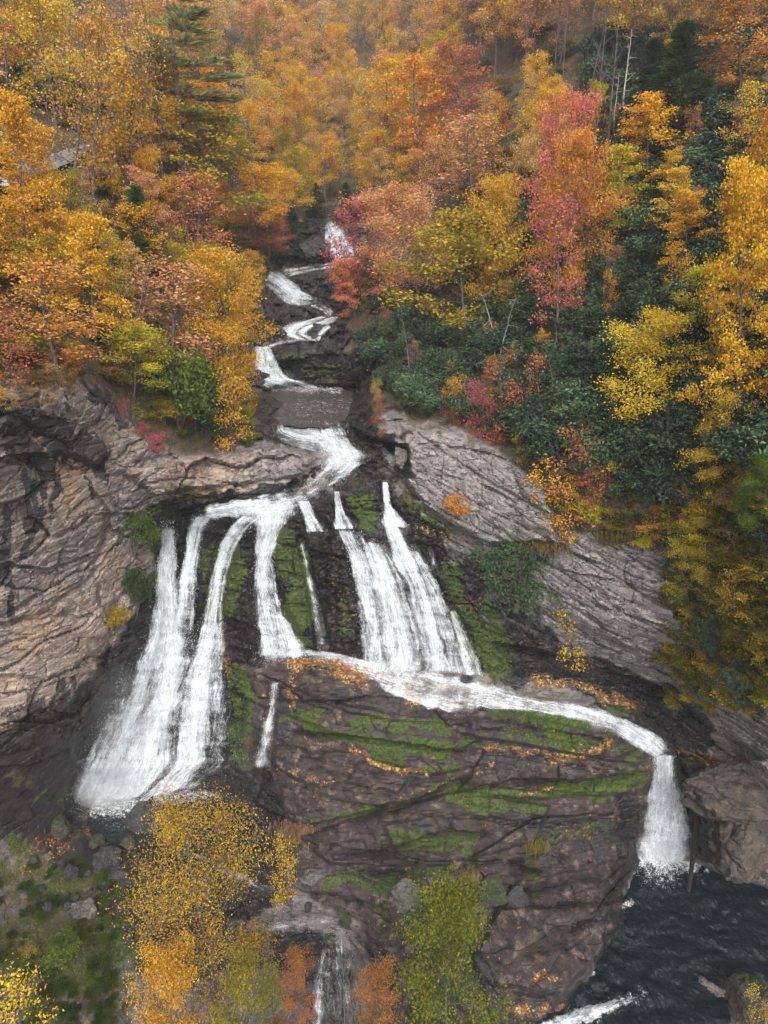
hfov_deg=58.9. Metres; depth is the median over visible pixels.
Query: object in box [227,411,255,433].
shrub
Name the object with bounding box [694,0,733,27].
autumn tree
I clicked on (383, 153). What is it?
autumn tree
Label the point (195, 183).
autumn tree
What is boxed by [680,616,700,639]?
shrub
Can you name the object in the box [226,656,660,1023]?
rock ledge
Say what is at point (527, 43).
autumn tree
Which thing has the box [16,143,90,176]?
road
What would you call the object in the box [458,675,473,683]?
boulder
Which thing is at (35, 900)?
boulder
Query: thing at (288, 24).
autumn tree
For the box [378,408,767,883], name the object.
rock cliff
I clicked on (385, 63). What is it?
autumn tree
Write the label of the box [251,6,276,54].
autumn tree
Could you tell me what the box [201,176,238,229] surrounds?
autumn tree
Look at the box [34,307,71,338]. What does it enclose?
shrub
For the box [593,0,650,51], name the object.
autumn tree
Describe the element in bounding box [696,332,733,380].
autumn tree
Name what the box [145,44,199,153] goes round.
autumn tree
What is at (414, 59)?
autumn tree
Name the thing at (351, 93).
autumn tree
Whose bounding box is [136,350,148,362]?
shrub
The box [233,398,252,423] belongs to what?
shrub
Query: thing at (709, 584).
shrub
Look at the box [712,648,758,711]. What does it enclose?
shrub
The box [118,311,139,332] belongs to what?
shrub
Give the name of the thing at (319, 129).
autumn tree
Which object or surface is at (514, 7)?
autumn tree
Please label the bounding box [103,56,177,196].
autumn tree
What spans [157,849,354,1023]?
rapids
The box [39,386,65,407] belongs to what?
shrub
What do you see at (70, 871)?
boulder
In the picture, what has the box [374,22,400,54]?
autumn tree
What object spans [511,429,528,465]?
shrub
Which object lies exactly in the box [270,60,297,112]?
autumn tree
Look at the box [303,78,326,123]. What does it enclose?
autumn tree
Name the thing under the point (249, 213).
autumn tree
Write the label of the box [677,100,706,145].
sapling
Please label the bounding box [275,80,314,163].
autumn tree
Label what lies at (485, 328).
sapling
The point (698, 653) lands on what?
shrub
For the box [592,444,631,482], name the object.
shrub
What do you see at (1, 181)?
autumn tree
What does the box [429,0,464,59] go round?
autumn tree
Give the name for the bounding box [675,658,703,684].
shrub
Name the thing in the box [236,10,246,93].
bare tree
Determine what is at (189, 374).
shrub
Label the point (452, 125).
autumn tree
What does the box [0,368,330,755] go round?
rock cliff
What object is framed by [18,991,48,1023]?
shrub
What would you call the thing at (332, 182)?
autumn tree
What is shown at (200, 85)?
autumn tree
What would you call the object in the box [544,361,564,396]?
bare tree
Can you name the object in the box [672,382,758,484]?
autumn tree
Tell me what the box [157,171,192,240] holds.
autumn tree
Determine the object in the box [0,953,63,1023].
autumn tree
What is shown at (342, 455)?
rapids
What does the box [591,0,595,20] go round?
autumn tree
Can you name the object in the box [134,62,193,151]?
autumn tree
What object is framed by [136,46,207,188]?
autumn tree
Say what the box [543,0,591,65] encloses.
autumn tree
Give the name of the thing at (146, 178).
autumn tree
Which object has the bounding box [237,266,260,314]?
autumn tree
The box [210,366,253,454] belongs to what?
sapling
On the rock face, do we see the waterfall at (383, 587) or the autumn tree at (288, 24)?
the waterfall at (383, 587)
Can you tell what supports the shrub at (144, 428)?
on the rock cliff at (83, 467)
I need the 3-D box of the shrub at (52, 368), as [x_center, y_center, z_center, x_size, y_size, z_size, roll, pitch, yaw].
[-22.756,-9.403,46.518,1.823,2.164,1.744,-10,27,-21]
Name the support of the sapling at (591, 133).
on the hillside
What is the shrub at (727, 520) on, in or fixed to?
on the hillside
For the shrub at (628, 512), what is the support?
on the hillside
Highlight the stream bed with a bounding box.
[0,197,767,1023]
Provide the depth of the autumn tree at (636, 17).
94.88 m
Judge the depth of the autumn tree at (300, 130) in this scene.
132.19 m
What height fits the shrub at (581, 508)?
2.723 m
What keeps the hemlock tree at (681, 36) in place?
on the hillside
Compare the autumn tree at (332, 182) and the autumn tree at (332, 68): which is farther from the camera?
the autumn tree at (332, 68)
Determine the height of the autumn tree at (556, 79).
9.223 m
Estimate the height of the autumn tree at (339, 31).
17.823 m
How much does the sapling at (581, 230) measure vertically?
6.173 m
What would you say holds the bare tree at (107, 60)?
on the hillside
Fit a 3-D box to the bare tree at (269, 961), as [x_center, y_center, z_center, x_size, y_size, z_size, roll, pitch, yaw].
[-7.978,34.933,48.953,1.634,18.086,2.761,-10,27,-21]
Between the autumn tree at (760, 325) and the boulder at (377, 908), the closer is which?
the autumn tree at (760, 325)
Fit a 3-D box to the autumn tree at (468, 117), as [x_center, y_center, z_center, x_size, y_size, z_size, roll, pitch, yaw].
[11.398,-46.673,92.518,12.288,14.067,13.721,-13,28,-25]
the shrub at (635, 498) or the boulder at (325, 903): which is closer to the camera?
the shrub at (635, 498)
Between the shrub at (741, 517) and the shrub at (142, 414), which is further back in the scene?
the shrub at (142, 414)
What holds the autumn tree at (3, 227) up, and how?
on the hillside
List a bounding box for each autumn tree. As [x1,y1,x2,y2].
[0,0,27,88]
[0,0,42,55]
[0,0,91,128]
[0,6,26,63]
[0,62,27,185]
[0,86,78,307]
[0,166,45,236]
[0,207,28,275]
[0,253,111,387]
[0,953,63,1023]
[3,0,84,84]
[5,232,76,312]
[6,0,61,51]
[14,131,60,208]
[23,0,87,112]
[25,0,132,212]
[26,208,111,314]
[36,208,144,358]
[39,167,95,267]
[49,1,140,213]
[64,166,111,225]
[69,47,166,197]
[70,27,164,169]
[73,14,121,122]
[81,0,120,101]
[89,6,170,183]
[89,137,125,212]
[92,227,138,316]
[92,317,174,399]
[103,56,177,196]
[104,201,171,294]
[106,245,232,395]
[107,0,135,46]
[110,0,142,30]
[110,164,179,252]
[113,241,160,320]
[116,0,183,111]
[118,922,206,1023]
[120,21,193,183]
[122,0,185,61]
[127,144,172,234]
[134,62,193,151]
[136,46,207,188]
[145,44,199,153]
[152,95,277,246]
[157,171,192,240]
[158,235,284,401]
[159,168,245,282]
[160,0,206,47]
[160,239,198,318]
[161,0,182,49]
[161,67,192,152]
[164,224,194,283]
[178,8,227,88]
[182,50,214,110]
[183,0,225,56]
[186,67,244,187]
[187,240,230,320]
[188,180,229,247]
[197,0,229,50]
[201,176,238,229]
[204,82,241,185]
[206,244,243,323]
[207,943,284,1023]
[217,93,253,189]
[218,56,279,160]
[219,187,242,228]
[223,161,294,248]
[227,0,277,77]
[227,97,275,168]
[228,49,255,122]
[230,0,245,41]
[230,185,262,235]
[232,8,282,78]
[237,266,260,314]
[240,248,267,297]
[242,75,283,149]
[248,211,296,259]
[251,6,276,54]
[253,45,285,126]
[256,94,282,158]
[261,75,285,129]
[263,166,318,229]
[266,125,300,196]
[266,160,296,213]
[269,5,290,50]
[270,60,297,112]
[275,13,313,79]
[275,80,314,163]
[278,42,302,105]
[279,144,317,220]
[281,62,317,125]
[287,18,307,60]
[287,117,318,169]
[289,3,317,64]
[289,143,325,205]
[299,28,325,83]
[299,128,331,182]
[302,65,331,130]
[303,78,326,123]
[304,75,334,132]
[305,114,321,150]
[306,127,349,203]
[311,72,331,116]
[312,12,344,69]
[312,123,330,168]
[313,140,340,193]
[313,186,410,306]
[318,21,357,92]
[319,134,345,181]
[321,4,346,64]
[323,254,368,320]
[324,65,340,104]
[324,67,350,119]
[324,71,355,140]
[324,147,354,196]
[327,96,357,160]
[337,12,357,75]
[337,49,359,86]
[341,105,369,160]
[342,177,458,317]
[343,68,356,117]
[343,134,366,193]
[346,68,361,126]
[347,63,381,133]
[347,123,398,194]
[348,69,384,152]
[350,53,412,189]
[351,136,385,193]
[352,152,371,196]
[355,100,378,151]
[356,40,397,103]
[361,81,415,168]
[363,156,389,196]
[363,341,374,368]
[364,147,392,203]
[366,31,395,73]
[369,100,397,151]
[370,66,406,134]
[370,200,540,330]
[372,861,534,1023]
[373,13,398,54]
[373,50,452,192]
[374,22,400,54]
[374,309,396,339]
[383,27,411,72]
[384,131,414,183]
[387,134,406,183]
[388,52,405,83]
[388,151,412,201]
[398,60,418,113]
[398,75,417,133]
[399,43,452,144]
[402,146,426,204]
[403,340,423,366]
[405,85,466,168]
[407,71,436,146]
[411,85,442,161]
[412,37,501,137]
[416,15,447,56]
[417,30,450,89]
[417,107,515,207]
[418,133,457,212]
[420,0,444,55]
[420,7,441,49]
[420,66,457,140]
[421,132,453,192]
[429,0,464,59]
[433,19,470,90]
[440,117,478,185]
[441,126,484,205]
[445,0,470,43]
[447,284,465,313]
[453,87,469,114]
[454,168,541,303]
[460,109,507,196]
[461,0,489,48]
[471,85,509,171]
[477,0,514,53]
[479,90,514,147]
[481,353,498,392]
[492,0,547,65]
[495,277,511,315]
[502,135,544,208]
[503,0,548,37]
[507,0,548,70]
[509,98,558,172]
[514,49,553,121]
[514,69,541,132]
[514,80,620,253]
[515,120,636,301]
[516,186,595,350]
[522,112,583,202]
[526,84,568,136]
[530,329,552,355]
[532,71,568,123]
[539,0,590,35]
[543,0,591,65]
[567,247,589,290]
[576,78,611,132]
[579,139,655,237]
[587,305,713,426]
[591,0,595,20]
[592,0,617,17]
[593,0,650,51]
[599,244,631,293]
[600,90,700,197]
[606,0,658,69]
[621,0,691,28]
[621,151,648,200]
[639,164,693,230]
[640,0,709,51]
[654,185,719,268]
[656,145,687,205]
[660,150,767,428]
[671,261,738,339]
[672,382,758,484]
[676,185,708,236]
[683,0,747,128]
[683,0,752,46]
[691,0,767,102]
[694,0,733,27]
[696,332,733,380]
[712,63,767,248]
[714,76,766,156]
[716,194,767,397]
[725,340,767,405]
[725,448,767,551]
[739,93,767,161]
[744,0,767,27]
[751,137,767,196]
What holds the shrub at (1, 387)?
on the rock cliff at (83, 467)
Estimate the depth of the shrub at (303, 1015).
48.22 m
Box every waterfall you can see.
[70,511,268,814]
[207,468,348,530]
[250,506,304,657]
[254,650,674,763]
[256,683,276,765]
[305,491,352,645]
[339,480,483,679]
[640,752,698,863]
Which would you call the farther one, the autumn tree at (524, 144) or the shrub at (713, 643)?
the autumn tree at (524, 144)
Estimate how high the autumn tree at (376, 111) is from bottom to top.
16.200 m
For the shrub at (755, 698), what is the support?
on the hillside
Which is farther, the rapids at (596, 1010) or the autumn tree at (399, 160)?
the autumn tree at (399, 160)
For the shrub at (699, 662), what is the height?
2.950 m
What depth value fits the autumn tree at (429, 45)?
140.09 m
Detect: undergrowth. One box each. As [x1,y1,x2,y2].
[0,1,581,388]
[0,100,767,718]
[0,854,138,1023]
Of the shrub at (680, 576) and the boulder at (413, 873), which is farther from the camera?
the boulder at (413, 873)
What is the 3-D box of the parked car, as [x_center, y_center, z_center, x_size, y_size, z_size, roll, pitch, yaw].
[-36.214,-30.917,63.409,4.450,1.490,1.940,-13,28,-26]
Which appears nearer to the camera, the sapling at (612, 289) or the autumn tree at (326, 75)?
the sapling at (612, 289)
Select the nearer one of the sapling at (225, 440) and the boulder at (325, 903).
the boulder at (325, 903)
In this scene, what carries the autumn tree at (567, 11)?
on the hillside
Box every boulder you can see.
[29,855,38,863]
[33,896,40,902]
[35,884,45,895]
[42,901,52,913]
[50,814,70,839]
[61,901,71,911]
[62,863,78,880]
[64,892,69,897]
[70,897,96,919]
[71,892,79,901]
[73,828,81,837]
[84,870,91,878]
[89,833,104,848]
[91,889,100,897]
[92,845,120,871]
[95,913,101,921]
[106,865,133,888]
[115,878,125,886]
[120,834,135,849]
[122,801,163,834]
[246,369,269,387]
[273,329,287,336]
[299,240,328,261]
[300,869,324,885]
[304,902,311,912]
[310,323,323,332]
[322,900,328,906]
[322,932,337,945]
[336,907,346,920]
[338,922,350,929]
[341,911,351,924]
[372,903,383,912]
[378,928,389,942]
[382,901,387,907]
[390,878,421,912]
[395,446,407,469]
[401,866,426,884]
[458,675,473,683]
[477,874,507,907]
[506,885,528,907]
[681,755,767,824]
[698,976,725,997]
[711,820,767,883]
[719,972,767,1023]
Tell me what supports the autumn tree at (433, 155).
on the hillside
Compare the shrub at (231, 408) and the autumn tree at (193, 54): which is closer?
the shrub at (231, 408)
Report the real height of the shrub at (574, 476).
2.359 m
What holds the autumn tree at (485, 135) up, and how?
on the hillside
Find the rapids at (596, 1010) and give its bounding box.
[544,1000,615,1023]
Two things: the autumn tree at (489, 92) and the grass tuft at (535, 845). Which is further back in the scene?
the autumn tree at (489, 92)
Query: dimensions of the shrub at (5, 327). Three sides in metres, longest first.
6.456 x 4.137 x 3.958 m
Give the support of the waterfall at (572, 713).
on the rock ledge
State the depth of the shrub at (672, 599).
50.34 m
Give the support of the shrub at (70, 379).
on the rock cliff at (83, 467)
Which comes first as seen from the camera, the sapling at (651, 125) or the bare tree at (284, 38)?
the sapling at (651, 125)
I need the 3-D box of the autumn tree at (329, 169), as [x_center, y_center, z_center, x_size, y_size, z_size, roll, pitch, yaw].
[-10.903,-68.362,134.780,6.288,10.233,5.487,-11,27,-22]
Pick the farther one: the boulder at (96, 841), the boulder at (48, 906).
the boulder at (96, 841)
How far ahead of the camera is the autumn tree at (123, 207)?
68.09 m
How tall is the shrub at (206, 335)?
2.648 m
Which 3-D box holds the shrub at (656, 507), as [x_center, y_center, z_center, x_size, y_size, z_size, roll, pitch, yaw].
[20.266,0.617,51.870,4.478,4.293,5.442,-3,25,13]
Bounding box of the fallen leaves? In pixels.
[22,418,748,1019]
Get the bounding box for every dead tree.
[481,289,522,356]
[613,75,621,131]
[621,29,636,126]
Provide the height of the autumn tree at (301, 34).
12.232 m
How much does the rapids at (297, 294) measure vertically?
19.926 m
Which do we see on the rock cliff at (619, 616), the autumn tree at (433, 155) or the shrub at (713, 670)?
the shrub at (713, 670)
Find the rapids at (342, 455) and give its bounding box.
[270,421,368,490]
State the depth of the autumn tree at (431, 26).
148.52 m
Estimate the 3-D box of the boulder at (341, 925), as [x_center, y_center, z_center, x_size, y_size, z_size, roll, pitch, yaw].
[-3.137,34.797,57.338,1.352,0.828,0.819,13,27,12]
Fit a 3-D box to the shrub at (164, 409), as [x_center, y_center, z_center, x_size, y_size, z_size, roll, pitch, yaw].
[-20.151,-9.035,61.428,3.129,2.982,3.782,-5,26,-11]
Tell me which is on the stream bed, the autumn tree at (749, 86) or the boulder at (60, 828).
the boulder at (60, 828)
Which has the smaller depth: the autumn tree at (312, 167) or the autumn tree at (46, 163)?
the autumn tree at (46, 163)
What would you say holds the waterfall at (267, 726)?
on the rock ledge
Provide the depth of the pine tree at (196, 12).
80.67 m
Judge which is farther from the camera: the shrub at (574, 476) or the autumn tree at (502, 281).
the autumn tree at (502, 281)
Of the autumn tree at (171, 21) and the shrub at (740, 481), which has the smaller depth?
the shrub at (740, 481)
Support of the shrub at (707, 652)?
on the hillside
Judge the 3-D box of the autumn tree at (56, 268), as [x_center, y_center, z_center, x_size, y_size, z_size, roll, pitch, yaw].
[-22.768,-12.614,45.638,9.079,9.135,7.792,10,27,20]
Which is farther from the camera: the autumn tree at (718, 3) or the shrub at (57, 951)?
the autumn tree at (718, 3)
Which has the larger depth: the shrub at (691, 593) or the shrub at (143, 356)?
the shrub at (143, 356)
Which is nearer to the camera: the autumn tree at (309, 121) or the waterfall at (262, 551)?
the waterfall at (262, 551)
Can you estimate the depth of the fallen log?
60.46 m
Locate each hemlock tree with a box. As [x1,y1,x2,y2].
[110,184,175,276]
[281,204,307,242]
[301,182,328,217]
[334,182,357,220]
[615,36,681,145]
[634,19,728,153]
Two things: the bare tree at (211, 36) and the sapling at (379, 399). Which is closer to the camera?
the sapling at (379, 399)
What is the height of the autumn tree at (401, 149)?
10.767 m
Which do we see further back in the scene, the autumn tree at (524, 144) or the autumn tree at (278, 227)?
the autumn tree at (278, 227)
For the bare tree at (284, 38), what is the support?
on the hillside
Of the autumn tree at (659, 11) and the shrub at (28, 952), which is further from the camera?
the autumn tree at (659, 11)
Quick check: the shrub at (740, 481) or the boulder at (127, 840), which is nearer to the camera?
the shrub at (740, 481)
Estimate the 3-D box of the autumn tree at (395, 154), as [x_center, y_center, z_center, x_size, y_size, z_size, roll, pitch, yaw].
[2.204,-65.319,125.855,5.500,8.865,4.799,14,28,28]
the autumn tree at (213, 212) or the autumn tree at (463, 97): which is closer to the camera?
the autumn tree at (213, 212)
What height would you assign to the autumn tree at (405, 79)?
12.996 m
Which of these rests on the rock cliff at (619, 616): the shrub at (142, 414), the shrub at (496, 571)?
the shrub at (496, 571)
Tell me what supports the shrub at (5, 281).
on the hillside
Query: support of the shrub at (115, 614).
on the rock cliff at (83, 467)
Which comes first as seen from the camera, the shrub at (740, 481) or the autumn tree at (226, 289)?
the shrub at (740, 481)
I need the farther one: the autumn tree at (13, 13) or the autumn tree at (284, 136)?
the autumn tree at (284, 136)
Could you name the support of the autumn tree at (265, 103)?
on the hillside
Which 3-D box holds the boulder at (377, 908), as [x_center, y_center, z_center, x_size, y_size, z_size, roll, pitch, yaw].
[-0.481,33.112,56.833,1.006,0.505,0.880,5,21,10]
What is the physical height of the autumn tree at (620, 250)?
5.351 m
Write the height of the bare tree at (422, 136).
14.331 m
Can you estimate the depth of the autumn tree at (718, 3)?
66.57 m
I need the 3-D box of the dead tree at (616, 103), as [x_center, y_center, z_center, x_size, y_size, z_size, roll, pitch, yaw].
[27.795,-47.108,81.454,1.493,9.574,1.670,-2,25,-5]
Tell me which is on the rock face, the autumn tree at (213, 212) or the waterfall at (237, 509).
the waterfall at (237, 509)
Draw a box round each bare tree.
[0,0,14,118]
[97,14,121,169]
[116,250,160,379]
[177,192,193,262]
[206,1,215,86]
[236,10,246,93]
[257,914,283,1023]
[280,14,292,82]
[331,949,355,1023]
[395,296,415,371]
[421,105,426,168]
[461,4,470,56]
[517,60,528,167]
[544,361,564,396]
[549,18,564,112]
[558,0,573,82]
[580,11,613,128]
[592,0,617,112]
[599,4,626,181]
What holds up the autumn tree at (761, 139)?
on the hillside
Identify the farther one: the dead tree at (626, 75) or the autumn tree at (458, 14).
the autumn tree at (458, 14)
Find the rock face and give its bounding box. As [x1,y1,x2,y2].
[71,478,489,820]
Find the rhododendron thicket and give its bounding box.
[344,12,767,506]
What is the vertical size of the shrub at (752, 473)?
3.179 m
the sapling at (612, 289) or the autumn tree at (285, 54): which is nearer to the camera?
the sapling at (612, 289)
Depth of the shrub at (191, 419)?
65.23 m
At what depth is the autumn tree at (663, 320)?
49.33 m
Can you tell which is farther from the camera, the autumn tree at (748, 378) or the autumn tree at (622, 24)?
the autumn tree at (622, 24)
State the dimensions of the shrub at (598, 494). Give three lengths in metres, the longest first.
7.712 x 4.045 x 3.869 m
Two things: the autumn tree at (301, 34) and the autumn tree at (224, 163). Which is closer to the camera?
the autumn tree at (224, 163)
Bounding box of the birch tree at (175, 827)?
[94,769,283,1023]
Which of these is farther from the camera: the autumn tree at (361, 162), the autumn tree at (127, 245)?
the autumn tree at (361, 162)
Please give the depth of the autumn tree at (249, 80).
119.65 m
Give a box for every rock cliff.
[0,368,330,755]
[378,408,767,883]
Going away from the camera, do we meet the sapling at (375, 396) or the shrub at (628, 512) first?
the shrub at (628, 512)
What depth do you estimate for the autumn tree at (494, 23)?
132.73 m
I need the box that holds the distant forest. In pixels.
[180,0,588,76]
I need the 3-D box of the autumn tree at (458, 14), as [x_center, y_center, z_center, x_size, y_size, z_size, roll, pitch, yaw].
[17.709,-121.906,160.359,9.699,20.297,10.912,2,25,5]
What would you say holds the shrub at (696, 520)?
on the hillside
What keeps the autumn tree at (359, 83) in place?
on the hillside
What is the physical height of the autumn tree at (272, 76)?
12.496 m
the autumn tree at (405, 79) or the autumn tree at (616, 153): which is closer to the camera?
the autumn tree at (616, 153)
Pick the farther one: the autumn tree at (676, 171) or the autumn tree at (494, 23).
the autumn tree at (494, 23)
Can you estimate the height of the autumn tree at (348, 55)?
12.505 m
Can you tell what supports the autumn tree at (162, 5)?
on the hillside
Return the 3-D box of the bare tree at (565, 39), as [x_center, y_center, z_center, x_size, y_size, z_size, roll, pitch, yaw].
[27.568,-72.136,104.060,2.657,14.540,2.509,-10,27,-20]
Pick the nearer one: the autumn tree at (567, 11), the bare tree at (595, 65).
the bare tree at (595, 65)
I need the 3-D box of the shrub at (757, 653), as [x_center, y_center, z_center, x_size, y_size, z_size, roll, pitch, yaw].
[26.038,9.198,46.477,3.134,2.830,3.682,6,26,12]
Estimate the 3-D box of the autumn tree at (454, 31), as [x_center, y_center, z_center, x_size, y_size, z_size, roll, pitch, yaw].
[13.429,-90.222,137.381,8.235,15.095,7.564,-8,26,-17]
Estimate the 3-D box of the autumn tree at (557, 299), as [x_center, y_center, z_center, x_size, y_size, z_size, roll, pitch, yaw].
[15.962,-22.024,63.099,6.938,14.876,7.104,9,26,18]
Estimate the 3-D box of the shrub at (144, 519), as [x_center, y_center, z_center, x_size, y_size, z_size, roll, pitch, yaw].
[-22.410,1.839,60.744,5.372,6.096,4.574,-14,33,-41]
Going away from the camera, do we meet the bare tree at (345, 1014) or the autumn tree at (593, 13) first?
the bare tree at (345, 1014)
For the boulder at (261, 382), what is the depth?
87.65 m
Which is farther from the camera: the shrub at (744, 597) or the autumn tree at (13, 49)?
the autumn tree at (13, 49)
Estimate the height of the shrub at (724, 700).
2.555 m
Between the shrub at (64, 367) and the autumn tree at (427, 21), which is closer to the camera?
the shrub at (64, 367)
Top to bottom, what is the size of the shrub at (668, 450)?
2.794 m
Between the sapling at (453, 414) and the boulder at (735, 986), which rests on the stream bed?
the boulder at (735, 986)
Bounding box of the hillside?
[0,0,767,709]
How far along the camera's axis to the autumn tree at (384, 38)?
163.59 m
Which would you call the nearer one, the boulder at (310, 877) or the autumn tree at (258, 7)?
the boulder at (310, 877)
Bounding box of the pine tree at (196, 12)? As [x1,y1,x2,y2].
[113,0,251,216]
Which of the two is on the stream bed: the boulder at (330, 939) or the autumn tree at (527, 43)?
the boulder at (330, 939)
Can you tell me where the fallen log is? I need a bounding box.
[687,811,699,891]
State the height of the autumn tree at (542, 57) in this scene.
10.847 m
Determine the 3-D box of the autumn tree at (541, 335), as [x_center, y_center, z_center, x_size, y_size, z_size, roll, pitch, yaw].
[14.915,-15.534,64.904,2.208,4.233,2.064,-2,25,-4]
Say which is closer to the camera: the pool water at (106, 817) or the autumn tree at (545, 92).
the pool water at (106, 817)
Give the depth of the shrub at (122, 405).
55.85 m
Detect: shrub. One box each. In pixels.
[0,261,14,282]
[0,278,11,290]
[0,302,41,391]
[0,381,7,402]
[0,389,18,412]
[2,378,42,405]
[10,331,58,361]
[18,942,41,962]
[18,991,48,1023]
[19,384,49,410]
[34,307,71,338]
[37,360,65,388]
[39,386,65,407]
[39,926,82,971]
[40,353,60,368]
[47,338,87,364]
[58,354,87,374]
[59,331,96,350]
[59,341,86,359]
[60,368,78,390]
[98,353,134,383]
[104,604,131,631]
[112,505,162,563]
[115,399,129,417]
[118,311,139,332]
[121,563,154,615]
[131,401,147,420]
[135,420,152,435]
[135,426,144,435]
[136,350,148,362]
[136,381,158,406]
[142,339,225,430]
[143,310,164,325]
[144,430,165,452]
[148,396,177,425]
[151,342,170,357]
[163,313,177,332]
[169,295,188,315]
[170,408,184,421]
[185,414,199,424]
[191,395,241,440]
[201,330,213,345]
[214,429,229,444]
[224,397,242,420]
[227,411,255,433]
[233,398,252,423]
[263,826,299,910]
[267,940,321,1023]
[350,948,405,1023]
[439,493,470,518]
[463,374,502,441]
[466,532,554,618]
[470,344,548,448]
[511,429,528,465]
[520,466,580,544]
[528,419,613,533]
[547,401,564,418]
[552,609,593,671]
[556,457,596,488]
[564,419,615,513]
[572,499,605,527]
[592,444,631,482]
[617,496,671,544]
[619,507,644,525]
[625,484,643,500]
[627,458,677,512]
[629,533,654,554]
[645,528,687,570]
[657,577,695,605]
[659,443,683,457]
[661,509,731,587]
[661,686,678,703]
[662,653,697,691]
[664,619,692,644]
[664,689,678,701]
[667,555,695,590]
[668,572,693,604]
[670,570,698,600]
[671,481,706,514]
[672,581,706,605]
[674,507,702,531]
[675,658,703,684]
[678,498,721,525]
[679,451,699,480]
[679,540,702,567]
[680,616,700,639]
[688,605,722,656]
[688,649,711,674]
[692,639,709,662]
[694,595,725,636]
[695,657,729,686]
[697,498,717,526]
[697,633,721,659]
[698,674,737,714]
[699,576,727,592]
[702,680,724,701]
[711,483,743,514]
[712,506,737,525]
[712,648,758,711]
[713,553,766,625]
[715,450,735,471]
[716,497,742,532]
[717,528,748,557]
[730,457,751,491]
[730,619,755,628]
[731,439,762,474]
[731,511,755,528]
[740,981,767,1023]
[742,459,767,493]
[743,514,767,544]
[745,633,767,662]
[746,669,767,719]
[752,642,767,673]
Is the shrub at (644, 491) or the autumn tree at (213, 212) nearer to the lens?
the shrub at (644, 491)
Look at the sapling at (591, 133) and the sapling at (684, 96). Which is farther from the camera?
the sapling at (591, 133)
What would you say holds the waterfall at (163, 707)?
on the rock face
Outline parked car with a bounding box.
[0,174,22,186]
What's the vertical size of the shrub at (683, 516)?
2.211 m
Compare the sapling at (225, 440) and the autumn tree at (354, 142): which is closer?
the sapling at (225, 440)
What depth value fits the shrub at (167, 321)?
70.41 m
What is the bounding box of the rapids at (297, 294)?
[251,219,352,388]
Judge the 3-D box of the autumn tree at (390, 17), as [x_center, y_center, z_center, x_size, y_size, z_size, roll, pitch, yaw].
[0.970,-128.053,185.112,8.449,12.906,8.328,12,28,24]
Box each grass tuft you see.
[263,816,322,851]
[457,866,486,884]
[519,540,574,559]
[521,838,551,860]
[589,528,628,550]
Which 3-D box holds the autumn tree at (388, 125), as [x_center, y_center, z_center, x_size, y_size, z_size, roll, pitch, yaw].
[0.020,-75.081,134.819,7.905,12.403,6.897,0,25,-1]
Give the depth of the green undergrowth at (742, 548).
47.77 m
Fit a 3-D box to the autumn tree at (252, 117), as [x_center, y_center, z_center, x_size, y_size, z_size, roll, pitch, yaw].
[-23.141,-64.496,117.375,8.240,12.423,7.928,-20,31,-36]
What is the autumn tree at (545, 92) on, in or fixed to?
on the hillside
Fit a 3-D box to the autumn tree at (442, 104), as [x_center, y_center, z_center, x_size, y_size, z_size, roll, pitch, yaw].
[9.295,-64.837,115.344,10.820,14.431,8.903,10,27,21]
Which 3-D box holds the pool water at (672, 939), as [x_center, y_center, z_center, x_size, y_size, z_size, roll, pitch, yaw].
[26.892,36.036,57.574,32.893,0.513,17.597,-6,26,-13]
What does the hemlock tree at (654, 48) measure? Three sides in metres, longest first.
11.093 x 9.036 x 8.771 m
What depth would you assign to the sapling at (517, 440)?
59.10 m
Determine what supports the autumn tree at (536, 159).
on the hillside
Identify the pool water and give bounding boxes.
[87,790,253,852]
[263,385,353,427]
[555,858,767,1023]
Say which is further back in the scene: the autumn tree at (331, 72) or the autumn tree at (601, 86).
the autumn tree at (331, 72)
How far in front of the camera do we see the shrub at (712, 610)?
48.65 m
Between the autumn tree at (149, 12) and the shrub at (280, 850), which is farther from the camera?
the autumn tree at (149, 12)
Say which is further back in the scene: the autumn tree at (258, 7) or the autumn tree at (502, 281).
the autumn tree at (258, 7)
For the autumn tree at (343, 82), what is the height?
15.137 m
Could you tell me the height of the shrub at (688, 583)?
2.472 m
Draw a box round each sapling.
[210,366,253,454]
[232,337,262,412]
[360,289,369,317]
[367,381,388,439]
[371,377,382,411]
[440,372,467,423]
[441,387,461,426]
[456,254,470,290]
[466,420,476,450]
[483,321,498,352]
[514,415,523,449]
[524,234,542,268]
[574,218,592,246]
[576,118,598,174]
[580,182,598,213]
[599,268,622,310]
[602,101,620,145]
[635,90,672,157]
[655,78,693,145]
[660,249,698,311]
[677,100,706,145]
[715,218,752,275]
[729,98,744,132]
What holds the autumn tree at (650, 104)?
on the hillside
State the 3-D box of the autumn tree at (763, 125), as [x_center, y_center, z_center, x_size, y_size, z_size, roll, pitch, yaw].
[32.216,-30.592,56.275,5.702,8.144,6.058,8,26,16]
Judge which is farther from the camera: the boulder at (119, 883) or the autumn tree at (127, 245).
the autumn tree at (127, 245)
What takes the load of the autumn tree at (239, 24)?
on the hillside
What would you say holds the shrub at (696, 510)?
on the hillside
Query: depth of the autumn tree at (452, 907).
44.30 m
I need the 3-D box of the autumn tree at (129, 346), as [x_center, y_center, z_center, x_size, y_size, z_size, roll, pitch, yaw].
[-20.669,-12.406,56.480,7.179,6.953,7.584,-5,28,-27]
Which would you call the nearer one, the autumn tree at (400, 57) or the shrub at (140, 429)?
the shrub at (140, 429)
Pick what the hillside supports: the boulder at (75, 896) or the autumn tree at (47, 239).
the autumn tree at (47, 239)
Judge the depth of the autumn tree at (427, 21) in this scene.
164.87 m
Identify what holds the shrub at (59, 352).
on the hillside

